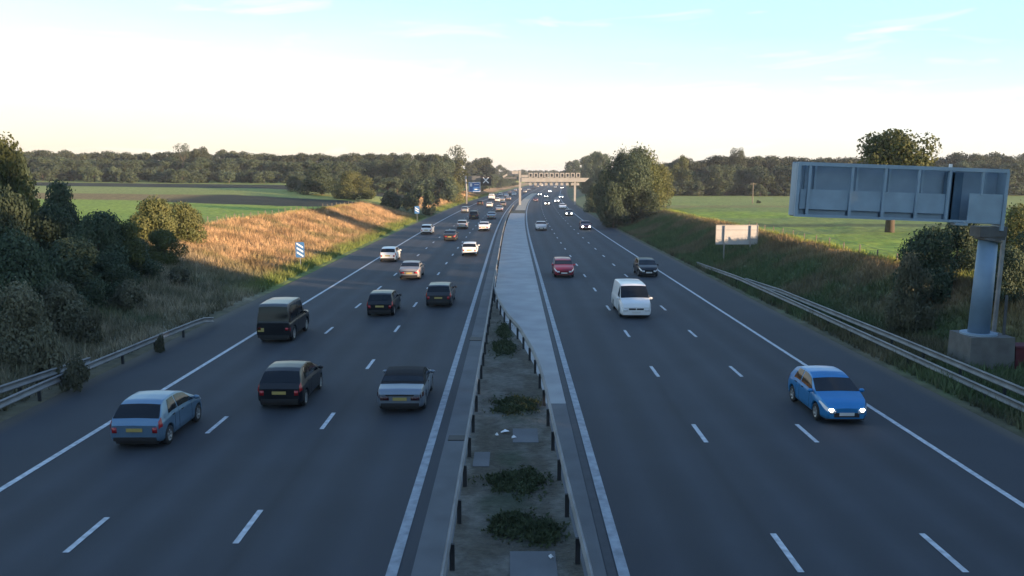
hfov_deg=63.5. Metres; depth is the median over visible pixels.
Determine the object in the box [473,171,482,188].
tree
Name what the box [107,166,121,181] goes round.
bush
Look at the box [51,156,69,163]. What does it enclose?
tree
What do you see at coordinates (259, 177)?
bush
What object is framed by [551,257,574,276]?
car
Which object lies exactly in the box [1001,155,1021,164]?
tree
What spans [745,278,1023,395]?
verge barrier
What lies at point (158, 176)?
bush
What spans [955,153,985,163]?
tree
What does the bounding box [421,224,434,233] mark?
car
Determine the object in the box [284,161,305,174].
tree
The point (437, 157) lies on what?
tree
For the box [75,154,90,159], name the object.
tree
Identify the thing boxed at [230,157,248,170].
tree
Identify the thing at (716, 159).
tree
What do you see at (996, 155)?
tree
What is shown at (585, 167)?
tree
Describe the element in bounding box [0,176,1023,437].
ground
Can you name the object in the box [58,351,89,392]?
bush
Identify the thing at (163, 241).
bush
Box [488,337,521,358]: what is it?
weed clump
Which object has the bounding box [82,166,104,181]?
bush
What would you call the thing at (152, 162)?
tree
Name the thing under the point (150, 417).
car
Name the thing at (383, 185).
bush
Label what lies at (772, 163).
tree
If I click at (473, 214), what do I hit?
car
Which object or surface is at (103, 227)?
bush
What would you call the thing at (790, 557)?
lane dashes
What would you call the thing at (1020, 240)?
bush
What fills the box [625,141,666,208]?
tree
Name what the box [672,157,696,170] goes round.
tree
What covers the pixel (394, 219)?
verge grass
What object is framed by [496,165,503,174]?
tree
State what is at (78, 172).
bush
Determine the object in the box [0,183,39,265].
bush
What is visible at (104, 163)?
tree
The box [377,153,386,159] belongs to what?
tree
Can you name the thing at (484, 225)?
car
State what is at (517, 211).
median soil
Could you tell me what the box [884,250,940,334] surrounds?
bush
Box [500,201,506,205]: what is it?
car
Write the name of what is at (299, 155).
tree
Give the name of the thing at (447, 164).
tree
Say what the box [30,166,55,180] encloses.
bush
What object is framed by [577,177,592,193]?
tree
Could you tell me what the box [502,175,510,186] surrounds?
tree
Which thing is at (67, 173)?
bush
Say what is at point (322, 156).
tree
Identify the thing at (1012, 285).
bush
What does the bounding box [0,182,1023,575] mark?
road
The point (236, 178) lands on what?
bush
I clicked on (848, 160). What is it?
tree
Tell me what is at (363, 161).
tree
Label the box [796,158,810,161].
tree
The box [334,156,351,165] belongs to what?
tree
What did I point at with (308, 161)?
tree
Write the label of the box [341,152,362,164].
tree
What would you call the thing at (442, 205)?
verge grass
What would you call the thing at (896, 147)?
tree
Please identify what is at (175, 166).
tree
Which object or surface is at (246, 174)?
bush
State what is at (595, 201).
tree
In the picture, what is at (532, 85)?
sky
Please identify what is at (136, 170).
bush
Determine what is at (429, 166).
tree
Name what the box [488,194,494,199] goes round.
van
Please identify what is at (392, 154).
tree
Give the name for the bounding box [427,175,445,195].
bush
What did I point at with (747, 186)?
bush
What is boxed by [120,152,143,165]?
tree
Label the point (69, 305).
bush
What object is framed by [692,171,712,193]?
tree
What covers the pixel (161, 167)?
tree
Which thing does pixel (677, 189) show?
bush
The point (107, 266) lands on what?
bush
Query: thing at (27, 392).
verge barrier
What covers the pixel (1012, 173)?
tree
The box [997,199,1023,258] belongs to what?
bush
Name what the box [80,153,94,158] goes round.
tree
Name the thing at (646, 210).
bush
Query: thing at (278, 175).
bush
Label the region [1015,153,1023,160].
tree
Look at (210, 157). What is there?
tree
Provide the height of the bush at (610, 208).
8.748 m
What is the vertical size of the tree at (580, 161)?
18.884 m
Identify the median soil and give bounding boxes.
[447,301,583,575]
[511,210,524,212]
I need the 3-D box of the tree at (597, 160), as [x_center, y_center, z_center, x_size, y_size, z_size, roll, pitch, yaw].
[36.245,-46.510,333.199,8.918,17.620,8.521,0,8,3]
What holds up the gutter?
on the road
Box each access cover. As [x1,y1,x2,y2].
[473,452,489,466]
[513,428,538,442]
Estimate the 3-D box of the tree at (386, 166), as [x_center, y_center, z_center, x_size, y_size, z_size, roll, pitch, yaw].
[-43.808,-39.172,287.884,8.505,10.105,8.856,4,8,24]
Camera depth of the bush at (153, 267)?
60.20 m
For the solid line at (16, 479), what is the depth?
29.17 m
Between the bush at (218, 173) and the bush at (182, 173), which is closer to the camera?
the bush at (182, 173)
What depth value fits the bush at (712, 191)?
287.01 m
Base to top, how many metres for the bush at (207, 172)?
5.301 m
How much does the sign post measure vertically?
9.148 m
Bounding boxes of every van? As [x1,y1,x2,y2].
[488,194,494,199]
[612,279,652,315]
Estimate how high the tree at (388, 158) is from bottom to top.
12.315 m
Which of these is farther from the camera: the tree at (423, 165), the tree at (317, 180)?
the tree at (423, 165)
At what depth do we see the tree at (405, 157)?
320.42 m
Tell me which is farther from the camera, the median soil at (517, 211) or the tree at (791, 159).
the tree at (791, 159)
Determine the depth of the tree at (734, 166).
302.34 m
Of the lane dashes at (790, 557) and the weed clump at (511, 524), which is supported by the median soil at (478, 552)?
the weed clump at (511, 524)
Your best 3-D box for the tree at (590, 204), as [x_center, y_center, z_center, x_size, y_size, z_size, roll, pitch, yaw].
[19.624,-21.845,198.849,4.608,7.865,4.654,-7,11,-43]
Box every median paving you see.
[495,213,565,402]
[516,193,536,209]
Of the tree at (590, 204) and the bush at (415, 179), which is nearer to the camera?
the tree at (590, 204)
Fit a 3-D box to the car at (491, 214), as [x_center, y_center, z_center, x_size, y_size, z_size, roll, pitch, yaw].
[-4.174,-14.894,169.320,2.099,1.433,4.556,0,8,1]
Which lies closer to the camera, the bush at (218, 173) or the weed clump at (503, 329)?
the weed clump at (503, 329)
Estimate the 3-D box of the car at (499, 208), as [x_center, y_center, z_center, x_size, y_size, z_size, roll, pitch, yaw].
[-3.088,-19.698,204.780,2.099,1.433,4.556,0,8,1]
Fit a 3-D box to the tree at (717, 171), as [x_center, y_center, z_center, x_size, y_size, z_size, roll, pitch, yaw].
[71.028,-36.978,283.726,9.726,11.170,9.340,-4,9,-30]
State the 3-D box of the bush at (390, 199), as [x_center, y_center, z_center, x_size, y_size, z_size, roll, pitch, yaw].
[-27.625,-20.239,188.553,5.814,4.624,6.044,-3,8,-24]
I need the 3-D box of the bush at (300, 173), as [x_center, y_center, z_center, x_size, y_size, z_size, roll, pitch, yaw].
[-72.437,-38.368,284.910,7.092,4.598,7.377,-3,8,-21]
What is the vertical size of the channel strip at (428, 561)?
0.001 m
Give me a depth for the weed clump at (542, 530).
20.07 m
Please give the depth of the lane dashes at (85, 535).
20.80 m
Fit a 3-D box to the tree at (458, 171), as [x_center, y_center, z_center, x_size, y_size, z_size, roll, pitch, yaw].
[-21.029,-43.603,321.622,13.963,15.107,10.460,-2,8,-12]
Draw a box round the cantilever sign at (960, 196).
[788,162,1014,369]
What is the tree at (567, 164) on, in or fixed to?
on the ground at (212, 200)
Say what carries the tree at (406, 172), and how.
on the ground at (212, 200)
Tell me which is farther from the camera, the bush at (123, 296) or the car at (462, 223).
the car at (462, 223)
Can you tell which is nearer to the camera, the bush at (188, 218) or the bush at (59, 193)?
the bush at (59, 193)
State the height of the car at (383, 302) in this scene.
1.460 m
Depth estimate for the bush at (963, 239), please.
49.31 m
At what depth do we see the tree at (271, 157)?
327.73 m
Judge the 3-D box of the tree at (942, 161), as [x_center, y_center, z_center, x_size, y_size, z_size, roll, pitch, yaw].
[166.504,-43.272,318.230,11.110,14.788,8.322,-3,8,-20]
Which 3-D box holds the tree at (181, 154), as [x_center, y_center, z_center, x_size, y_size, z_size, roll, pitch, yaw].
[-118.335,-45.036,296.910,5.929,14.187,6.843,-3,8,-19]
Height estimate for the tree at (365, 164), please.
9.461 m
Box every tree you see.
[0,131,40,219]
[23,155,38,170]
[28,150,53,157]
[29,157,52,179]
[44,153,60,157]
[49,159,80,178]
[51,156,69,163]
[61,151,82,160]
[68,160,97,179]
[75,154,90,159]
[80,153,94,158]
[92,157,112,177]
[93,153,109,161]
[106,152,126,160]
[109,159,122,176]
[117,160,141,177]
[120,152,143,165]
[121,159,143,171]
[127,154,143,160]
[139,159,157,179]
[141,153,156,160]
[152,152,161,158]
[152,160,172,172]
[156,151,179,165]
[163,157,188,178]
[173,142,190,179]
[184,157,217,180]
[189,146,207,170]
[207,153,216,160]
[210,158,223,178]
[213,149,225,158]
[215,158,241,178]
[216,151,232,159]
[221,153,238,163]
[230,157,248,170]
[236,159,265,179]
[237,151,255,160]
[257,153,277,160]
[265,161,289,179]
[276,155,300,162]
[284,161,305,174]
[285,153,307,162]
[292,162,312,175]
[295,161,340,194]
[304,154,319,163]
[304,159,314,170]
[314,153,332,162]
[321,159,333,172]
[328,160,347,175]
[331,156,341,162]
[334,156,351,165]
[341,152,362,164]
[343,161,367,177]
[358,159,370,172]
[360,152,380,176]
[361,161,377,177]
[366,159,387,178]
[375,161,397,178]
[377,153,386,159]
[381,155,396,163]
[386,158,404,180]
[389,152,398,161]
[394,153,412,176]
[396,159,412,178]
[398,160,423,191]
[403,152,418,160]
[413,160,428,178]
[415,153,426,160]
[418,154,432,167]
[422,161,441,190]
[424,154,443,173]
[432,159,451,190]
[443,159,455,176]
[445,145,468,179]
[449,157,472,193]
[464,162,473,175]
[469,157,496,190]
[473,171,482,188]
[488,174,500,187]
[495,175,504,187]
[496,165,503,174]
[500,167,510,174]
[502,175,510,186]
[511,176,518,185]
[521,170,528,182]
[563,161,573,187]
[565,160,579,187]
[572,161,580,187]
[577,159,583,187]
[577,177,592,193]
[580,155,590,177]
[583,151,595,184]
[583,182,596,211]
[587,152,603,181]
[591,151,611,182]
[592,151,643,225]
[592,166,608,216]
[608,149,658,222]
[614,142,629,164]
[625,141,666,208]
[630,143,653,190]
[651,160,675,207]
[670,168,697,195]
[671,154,690,186]
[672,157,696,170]
[673,170,702,195]
[692,160,708,173]
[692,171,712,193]
[700,166,721,193]
[705,155,730,173]
[705,164,735,195]
[721,168,741,194]
[726,147,747,172]
[729,163,744,178]
[735,166,758,194]
[743,157,762,169]
[748,155,763,164]
[749,166,778,195]
[757,158,769,170]
[761,155,781,192]
[766,158,781,172]
[768,164,784,194]
[768,167,789,190]
[774,165,791,191]
[780,158,791,183]
[784,156,799,166]
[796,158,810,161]
[812,157,826,162]
[834,156,848,162]
[841,157,857,163]
[856,128,942,232]
[935,156,949,166]
[946,151,976,165]
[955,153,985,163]
[957,160,971,167]
[968,160,986,167]
[974,162,996,168]
[980,154,1002,165]
[985,151,1004,159]
[992,165,1023,194]
[996,155,1009,163]
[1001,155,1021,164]
[1010,162,1023,193]
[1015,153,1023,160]
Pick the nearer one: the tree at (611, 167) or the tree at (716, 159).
the tree at (611, 167)
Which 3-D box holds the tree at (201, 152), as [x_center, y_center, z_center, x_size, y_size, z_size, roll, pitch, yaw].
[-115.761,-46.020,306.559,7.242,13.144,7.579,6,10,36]
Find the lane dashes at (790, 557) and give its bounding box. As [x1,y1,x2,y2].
[541,200,803,571]
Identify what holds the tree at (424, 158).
on the ground at (212, 200)
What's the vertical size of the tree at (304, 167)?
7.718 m
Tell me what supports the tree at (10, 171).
on the ground at (212, 200)
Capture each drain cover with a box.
[448,435,464,440]
[470,337,481,340]
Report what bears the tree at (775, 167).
on the ground at (212, 200)
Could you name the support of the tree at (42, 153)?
on the ground at (212, 200)
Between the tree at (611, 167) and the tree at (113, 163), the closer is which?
the tree at (611, 167)
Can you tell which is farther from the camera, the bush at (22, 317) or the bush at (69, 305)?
the bush at (69, 305)
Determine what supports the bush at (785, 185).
on the ground at (212, 200)
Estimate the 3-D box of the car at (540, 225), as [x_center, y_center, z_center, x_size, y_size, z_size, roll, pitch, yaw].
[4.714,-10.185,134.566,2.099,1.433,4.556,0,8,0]
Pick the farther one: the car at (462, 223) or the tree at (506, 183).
the tree at (506, 183)
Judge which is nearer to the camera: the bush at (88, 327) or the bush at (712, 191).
the bush at (88, 327)
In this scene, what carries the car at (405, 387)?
on the road
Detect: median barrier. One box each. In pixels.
[440,205,513,575]
[493,269,593,575]
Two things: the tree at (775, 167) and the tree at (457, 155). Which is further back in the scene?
the tree at (457, 155)
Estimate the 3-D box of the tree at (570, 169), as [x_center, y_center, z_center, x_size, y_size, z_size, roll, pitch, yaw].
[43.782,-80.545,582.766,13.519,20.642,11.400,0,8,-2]
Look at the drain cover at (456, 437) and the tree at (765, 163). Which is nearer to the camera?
the drain cover at (456, 437)
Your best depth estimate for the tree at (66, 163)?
293.84 m
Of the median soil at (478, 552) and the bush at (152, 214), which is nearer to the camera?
the median soil at (478, 552)
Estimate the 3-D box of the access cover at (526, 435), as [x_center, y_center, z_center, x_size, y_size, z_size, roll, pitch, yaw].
[0.451,4.984,27.942,0.850,0.020,1.500,0,8,0]
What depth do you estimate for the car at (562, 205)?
219.90 m
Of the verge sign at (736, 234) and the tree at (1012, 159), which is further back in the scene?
the tree at (1012, 159)
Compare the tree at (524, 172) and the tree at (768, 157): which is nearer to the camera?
the tree at (768, 157)
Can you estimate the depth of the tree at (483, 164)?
413.69 m
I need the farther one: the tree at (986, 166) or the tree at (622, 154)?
the tree at (986, 166)
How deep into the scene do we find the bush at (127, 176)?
272.45 m
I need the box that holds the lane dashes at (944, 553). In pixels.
[551,200,968,571]
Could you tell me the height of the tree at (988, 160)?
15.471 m
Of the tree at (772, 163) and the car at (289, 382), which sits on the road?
the car at (289, 382)
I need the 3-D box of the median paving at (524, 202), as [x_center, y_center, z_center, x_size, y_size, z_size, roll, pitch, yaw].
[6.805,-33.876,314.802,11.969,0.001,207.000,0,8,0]
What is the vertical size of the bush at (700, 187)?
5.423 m
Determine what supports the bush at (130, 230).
on the ground at (212, 200)
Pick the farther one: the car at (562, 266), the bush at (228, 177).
the bush at (228, 177)
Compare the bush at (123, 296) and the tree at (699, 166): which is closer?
the bush at (123, 296)
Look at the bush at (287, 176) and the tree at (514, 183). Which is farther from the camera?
the tree at (514, 183)
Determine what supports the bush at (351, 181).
on the ground at (212, 200)
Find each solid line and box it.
[0,186,528,491]
[385,186,542,575]
[526,186,629,575]
[560,188,1023,507]
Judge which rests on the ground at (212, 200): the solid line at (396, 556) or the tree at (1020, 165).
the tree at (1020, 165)
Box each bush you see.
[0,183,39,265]
[0,226,59,321]
[0,276,64,369]
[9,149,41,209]
[25,321,66,383]
[29,200,90,283]
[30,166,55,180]
[37,175,90,238]
[39,232,110,311]
[39,278,92,336]
[45,165,64,180]
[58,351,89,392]
[60,167,76,180]
[71,209,132,277]
[72,166,95,179]
[72,304,102,345]
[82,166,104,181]
[86,250,141,298]
[98,167,110,181]
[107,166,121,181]
[107,277,145,311]
[112,218,149,276]
[117,169,139,182]
[126,238,165,278]
[128,194,177,240]
[133,167,150,181]
[138,167,154,181]
[145,228,188,265]
[148,170,167,182]
[154,333,164,352]
[163,168,175,182]
[166,266,190,287]
[168,200,208,243]
[170,168,192,182]
[186,170,207,182]
[199,168,216,182]
[209,170,226,181]
[218,170,237,182]
[232,171,246,181]
[238,169,262,182]
[250,170,275,182]
[265,171,282,182]
[282,171,296,182]
[285,174,306,191]
[294,170,305,176]
[328,170,380,199]
[366,175,382,191]
[374,177,402,191]
[380,189,401,208]
[388,177,403,193]
[399,187,422,212]
[400,178,416,193]
[410,176,423,192]
[413,176,439,194]
[421,189,439,215]
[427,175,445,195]
[438,176,459,200]
[438,176,464,202]
[596,178,630,227]
[625,185,660,218]
[666,183,681,194]
[678,183,692,195]
[691,181,705,195]
[704,183,721,194]
[725,182,746,194]
[742,182,758,195]
[752,183,767,195]
[767,184,784,195]
[776,181,790,195]
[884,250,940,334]
[891,223,962,303]
[941,222,980,275]
[993,243,1023,302]
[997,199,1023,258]
[1011,229,1023,282]
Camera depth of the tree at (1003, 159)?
310.65 m
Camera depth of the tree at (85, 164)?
294.80 m
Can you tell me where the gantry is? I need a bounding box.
[503,171,588,204]
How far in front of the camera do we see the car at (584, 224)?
134.28 m
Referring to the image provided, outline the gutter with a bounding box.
[525,193,616,575]
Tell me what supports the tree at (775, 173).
on the ground at (212, 200)
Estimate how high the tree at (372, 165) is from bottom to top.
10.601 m
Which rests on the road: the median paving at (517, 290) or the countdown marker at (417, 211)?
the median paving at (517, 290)
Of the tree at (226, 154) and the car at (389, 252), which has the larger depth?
the tree at (226, 154)
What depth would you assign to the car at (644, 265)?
72.16 m
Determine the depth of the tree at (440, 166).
287.01 m
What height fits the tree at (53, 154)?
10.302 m
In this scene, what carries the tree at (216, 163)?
on the ground at (212, 200)
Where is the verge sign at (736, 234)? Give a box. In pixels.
[715,225,758,258]
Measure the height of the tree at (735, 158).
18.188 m
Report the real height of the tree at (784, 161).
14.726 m
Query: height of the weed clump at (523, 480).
0.324 m
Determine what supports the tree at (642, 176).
on the ground at (212, 200)
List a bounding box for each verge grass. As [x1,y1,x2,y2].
[0,201,426,410]
[416,190,492,210]
[616,208,1023,431]
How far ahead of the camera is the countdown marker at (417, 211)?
159.44 m
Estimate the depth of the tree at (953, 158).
315.08 m
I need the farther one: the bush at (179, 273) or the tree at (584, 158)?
the tree at (584, 158)
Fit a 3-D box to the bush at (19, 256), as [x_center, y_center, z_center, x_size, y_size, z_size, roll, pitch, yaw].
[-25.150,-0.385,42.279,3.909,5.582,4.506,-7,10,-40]
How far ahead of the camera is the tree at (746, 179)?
294.22 m
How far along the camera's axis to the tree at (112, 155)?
340.91 m
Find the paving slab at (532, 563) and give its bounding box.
[510,551,557,575]
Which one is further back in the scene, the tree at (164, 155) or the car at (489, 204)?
the tree at (164, 155)
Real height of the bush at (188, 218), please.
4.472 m
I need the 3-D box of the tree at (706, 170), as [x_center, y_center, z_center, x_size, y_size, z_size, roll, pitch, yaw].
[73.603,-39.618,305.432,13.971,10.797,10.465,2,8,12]
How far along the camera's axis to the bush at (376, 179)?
261.48 m
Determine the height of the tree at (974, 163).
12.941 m
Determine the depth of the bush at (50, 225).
51.33 m
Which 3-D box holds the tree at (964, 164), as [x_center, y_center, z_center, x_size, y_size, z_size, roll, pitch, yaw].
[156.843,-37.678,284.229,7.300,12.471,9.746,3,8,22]
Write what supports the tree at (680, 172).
on the ground at (212, 200)
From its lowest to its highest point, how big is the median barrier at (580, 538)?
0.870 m
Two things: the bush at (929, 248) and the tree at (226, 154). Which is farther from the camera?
the tree at (226, 154)
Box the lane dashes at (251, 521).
[233,209,492,542]
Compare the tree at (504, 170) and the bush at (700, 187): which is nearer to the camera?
the bush at (700, 187)
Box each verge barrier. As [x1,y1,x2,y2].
[0,317,213,408]
[0,357,90,393]
[697,262,1023,411]
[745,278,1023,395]
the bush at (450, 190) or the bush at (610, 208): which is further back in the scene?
the bush at (450, 190)
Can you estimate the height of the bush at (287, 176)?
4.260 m
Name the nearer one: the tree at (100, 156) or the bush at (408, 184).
the bush at (408, 184)
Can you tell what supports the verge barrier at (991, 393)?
on the ground at (212, 200)
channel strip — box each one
[411,194,527,575]
[546,403,606,575]
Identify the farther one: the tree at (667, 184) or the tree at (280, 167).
the tree at (280, 167)
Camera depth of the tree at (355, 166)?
287.35 m
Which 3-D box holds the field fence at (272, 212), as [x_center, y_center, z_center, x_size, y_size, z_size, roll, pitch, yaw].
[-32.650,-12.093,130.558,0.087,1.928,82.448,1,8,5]
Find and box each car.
[110,390,201,443]
[256,297,309,339]
[258,361,322,405]
[367,290,401,314]
[377,366,434,408]
[380,246,400,261]
[399,261,424,278]
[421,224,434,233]
[426,282,456,305]
[443,230,458,240]
[457,220,468,228]
[461,206,469,212]
[462,242,479,255]
[469,211,478,218]
[477,200,483,204]
[478,221,490,230]
[486,202,492,206]
[487,212,496,218]
[496,206,503,211]
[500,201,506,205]
[535,221,546,229]
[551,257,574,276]
[559,203,565,208]
[564,209,573,215]
[579,221,591,229]
[633,257,658,275]
[788,365,866,419]
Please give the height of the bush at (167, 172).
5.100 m
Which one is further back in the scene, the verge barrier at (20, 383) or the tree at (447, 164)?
the tree at (447, 164)
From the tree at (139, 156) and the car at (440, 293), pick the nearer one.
the car at (440, 293)
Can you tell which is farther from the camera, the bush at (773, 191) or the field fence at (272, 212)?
the bush at (773, 191)
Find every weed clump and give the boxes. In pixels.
[468,465,562,501]
[481,506,537,543]
[482,392,541,416]
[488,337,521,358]
[494,320,512,339]
[516,512,570,548]
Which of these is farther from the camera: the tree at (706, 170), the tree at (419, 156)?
the tree at (419, 156)
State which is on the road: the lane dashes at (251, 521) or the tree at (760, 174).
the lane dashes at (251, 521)
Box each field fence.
[207,201,366,222]
[749,221,898,260]
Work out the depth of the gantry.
249.43 m
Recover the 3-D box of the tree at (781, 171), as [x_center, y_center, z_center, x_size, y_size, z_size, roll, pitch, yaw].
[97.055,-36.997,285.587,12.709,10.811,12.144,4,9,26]
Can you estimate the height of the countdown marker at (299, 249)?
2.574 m
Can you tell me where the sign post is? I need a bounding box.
[465,176,490,203]
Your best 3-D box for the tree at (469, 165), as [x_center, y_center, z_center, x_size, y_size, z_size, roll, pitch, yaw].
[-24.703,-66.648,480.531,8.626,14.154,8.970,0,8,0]
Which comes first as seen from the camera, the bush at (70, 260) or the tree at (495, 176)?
the bush at (70, 260)
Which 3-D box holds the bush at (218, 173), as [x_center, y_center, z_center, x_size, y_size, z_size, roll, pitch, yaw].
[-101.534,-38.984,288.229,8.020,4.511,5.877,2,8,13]
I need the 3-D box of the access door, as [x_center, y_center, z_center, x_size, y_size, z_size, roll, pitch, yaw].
[19.800,-4.121,37.204,0.898,2.180,0.040,0,8,0]
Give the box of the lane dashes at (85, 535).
[63,200,494,551]
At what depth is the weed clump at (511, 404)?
31.27 m
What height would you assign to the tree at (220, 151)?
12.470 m
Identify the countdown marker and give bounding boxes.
[295,242,304,265]
[415,206,419,213]
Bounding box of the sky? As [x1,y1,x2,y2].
[0,0,1023,175]
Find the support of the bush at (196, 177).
on the ground at (212, 200)
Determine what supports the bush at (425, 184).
on the ground at (212, 200)
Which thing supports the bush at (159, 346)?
on the ground at (212, 200)
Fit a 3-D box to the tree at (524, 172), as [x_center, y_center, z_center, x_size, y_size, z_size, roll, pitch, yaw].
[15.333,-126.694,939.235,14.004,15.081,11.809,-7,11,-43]
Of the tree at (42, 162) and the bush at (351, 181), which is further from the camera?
the tree at (42, 162)
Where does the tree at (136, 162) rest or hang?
on the ground at (212, 200)
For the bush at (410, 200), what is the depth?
184.16 m
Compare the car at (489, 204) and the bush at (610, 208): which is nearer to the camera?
the bush at (610, 208)
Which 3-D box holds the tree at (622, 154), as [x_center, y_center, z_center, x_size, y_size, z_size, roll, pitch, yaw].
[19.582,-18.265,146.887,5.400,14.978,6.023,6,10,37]
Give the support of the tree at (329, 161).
on the ground at (212, 200)
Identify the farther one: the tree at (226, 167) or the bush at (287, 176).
the tree at (226, 167)
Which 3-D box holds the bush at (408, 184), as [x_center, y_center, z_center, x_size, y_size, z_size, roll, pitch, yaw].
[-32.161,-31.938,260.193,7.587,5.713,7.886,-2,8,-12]
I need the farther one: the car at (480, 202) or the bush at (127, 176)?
the bush at (127, 176)
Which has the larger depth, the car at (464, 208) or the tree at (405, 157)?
the tree at (405, 157)
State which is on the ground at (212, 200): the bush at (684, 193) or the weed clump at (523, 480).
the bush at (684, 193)
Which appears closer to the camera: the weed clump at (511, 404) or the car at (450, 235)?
the weed clump at (511, 404)
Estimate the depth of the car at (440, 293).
55.10 m
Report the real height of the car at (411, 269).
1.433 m
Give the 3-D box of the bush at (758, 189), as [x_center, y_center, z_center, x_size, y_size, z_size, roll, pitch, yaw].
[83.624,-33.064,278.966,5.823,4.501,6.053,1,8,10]
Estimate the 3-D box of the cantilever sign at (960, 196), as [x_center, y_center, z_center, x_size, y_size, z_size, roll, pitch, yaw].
[17.589,-0.928,37.641,10.123,9.533,1.950,0,8,0]
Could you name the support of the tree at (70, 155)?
on the ground at (212, 200)
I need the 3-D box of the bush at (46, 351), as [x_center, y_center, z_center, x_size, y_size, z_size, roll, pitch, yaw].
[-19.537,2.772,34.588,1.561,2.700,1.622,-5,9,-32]
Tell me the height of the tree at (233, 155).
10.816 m
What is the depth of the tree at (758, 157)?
314.24 m
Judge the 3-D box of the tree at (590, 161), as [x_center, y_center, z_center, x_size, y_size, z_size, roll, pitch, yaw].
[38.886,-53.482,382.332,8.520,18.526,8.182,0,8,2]
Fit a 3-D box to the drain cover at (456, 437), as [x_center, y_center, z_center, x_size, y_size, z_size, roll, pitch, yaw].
[-1.820,5.017,27.657,0.620,0.030,0.500,0,8,0]
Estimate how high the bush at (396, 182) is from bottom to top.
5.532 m
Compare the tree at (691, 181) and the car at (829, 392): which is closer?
the car at (829, 392)
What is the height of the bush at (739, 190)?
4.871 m
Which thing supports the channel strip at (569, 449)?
on the road
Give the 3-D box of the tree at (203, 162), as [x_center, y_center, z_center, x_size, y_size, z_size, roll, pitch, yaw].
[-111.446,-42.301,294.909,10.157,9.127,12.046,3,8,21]
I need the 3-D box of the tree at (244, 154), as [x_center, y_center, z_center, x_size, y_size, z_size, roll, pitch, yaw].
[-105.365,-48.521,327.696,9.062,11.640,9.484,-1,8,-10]
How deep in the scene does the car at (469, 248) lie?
90.45 m
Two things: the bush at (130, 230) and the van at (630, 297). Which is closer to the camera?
the van at (630, 297)
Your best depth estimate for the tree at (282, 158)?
324.91 m
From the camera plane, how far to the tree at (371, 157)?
330.34 m
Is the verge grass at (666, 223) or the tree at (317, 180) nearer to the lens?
the verge grass at (666, 223)
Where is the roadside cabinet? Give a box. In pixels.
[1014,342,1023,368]
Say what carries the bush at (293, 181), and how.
on the ground at (212, 200)
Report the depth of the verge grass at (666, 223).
56.46 m
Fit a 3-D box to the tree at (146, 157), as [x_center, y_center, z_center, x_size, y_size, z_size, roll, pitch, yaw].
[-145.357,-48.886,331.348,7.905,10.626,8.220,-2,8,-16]
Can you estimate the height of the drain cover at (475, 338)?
0.030 m
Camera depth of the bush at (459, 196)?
257.31 m
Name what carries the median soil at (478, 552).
on the road
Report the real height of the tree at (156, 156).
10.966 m
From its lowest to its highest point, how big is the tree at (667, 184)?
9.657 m
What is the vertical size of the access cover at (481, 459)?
0.030 m
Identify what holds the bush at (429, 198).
on the ground at (212, 200)
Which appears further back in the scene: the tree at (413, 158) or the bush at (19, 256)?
the tree at (413, 158)
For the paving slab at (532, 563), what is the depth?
18.66 m
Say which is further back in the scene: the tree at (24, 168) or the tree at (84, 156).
the tree at (84, 156)
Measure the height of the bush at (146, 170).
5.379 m
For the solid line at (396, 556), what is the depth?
25.66 m
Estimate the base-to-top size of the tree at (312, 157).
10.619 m
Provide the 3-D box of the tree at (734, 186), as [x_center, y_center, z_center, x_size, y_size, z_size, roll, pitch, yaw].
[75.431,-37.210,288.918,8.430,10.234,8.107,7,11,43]
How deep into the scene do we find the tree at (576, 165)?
540.62 m
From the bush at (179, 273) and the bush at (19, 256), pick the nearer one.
the bush at (19, 256)
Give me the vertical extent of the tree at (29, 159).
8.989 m
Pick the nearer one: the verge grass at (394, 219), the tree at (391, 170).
the verge grass at (394, 219)
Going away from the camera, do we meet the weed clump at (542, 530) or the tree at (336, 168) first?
the weed clump at (542, 530)
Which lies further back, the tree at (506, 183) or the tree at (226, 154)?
the tree at (506, 183)
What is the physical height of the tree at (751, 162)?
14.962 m
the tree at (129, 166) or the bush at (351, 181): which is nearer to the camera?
the bush at (351, 181)
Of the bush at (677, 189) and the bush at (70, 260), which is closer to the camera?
the bush at (70, 260)
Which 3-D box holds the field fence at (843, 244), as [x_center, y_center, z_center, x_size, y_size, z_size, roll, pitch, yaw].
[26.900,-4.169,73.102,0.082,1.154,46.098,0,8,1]
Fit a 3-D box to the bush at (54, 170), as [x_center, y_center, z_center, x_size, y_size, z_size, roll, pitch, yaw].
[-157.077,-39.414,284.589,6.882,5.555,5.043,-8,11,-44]
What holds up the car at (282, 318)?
on the road
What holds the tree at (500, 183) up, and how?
on the ground at (212, 200)
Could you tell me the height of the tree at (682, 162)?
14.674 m
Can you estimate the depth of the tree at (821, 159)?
316.60 m
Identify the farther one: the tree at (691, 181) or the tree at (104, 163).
the tree at (104, 163)
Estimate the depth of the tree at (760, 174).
282.74 m
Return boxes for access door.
[941,172,963,219]
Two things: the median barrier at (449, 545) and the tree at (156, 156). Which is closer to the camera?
the median barrier at (449, 545)
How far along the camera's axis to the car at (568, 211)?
181.41 m
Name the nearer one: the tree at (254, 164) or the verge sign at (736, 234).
the verge sign at (736, 234)
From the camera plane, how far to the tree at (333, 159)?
333.16 m

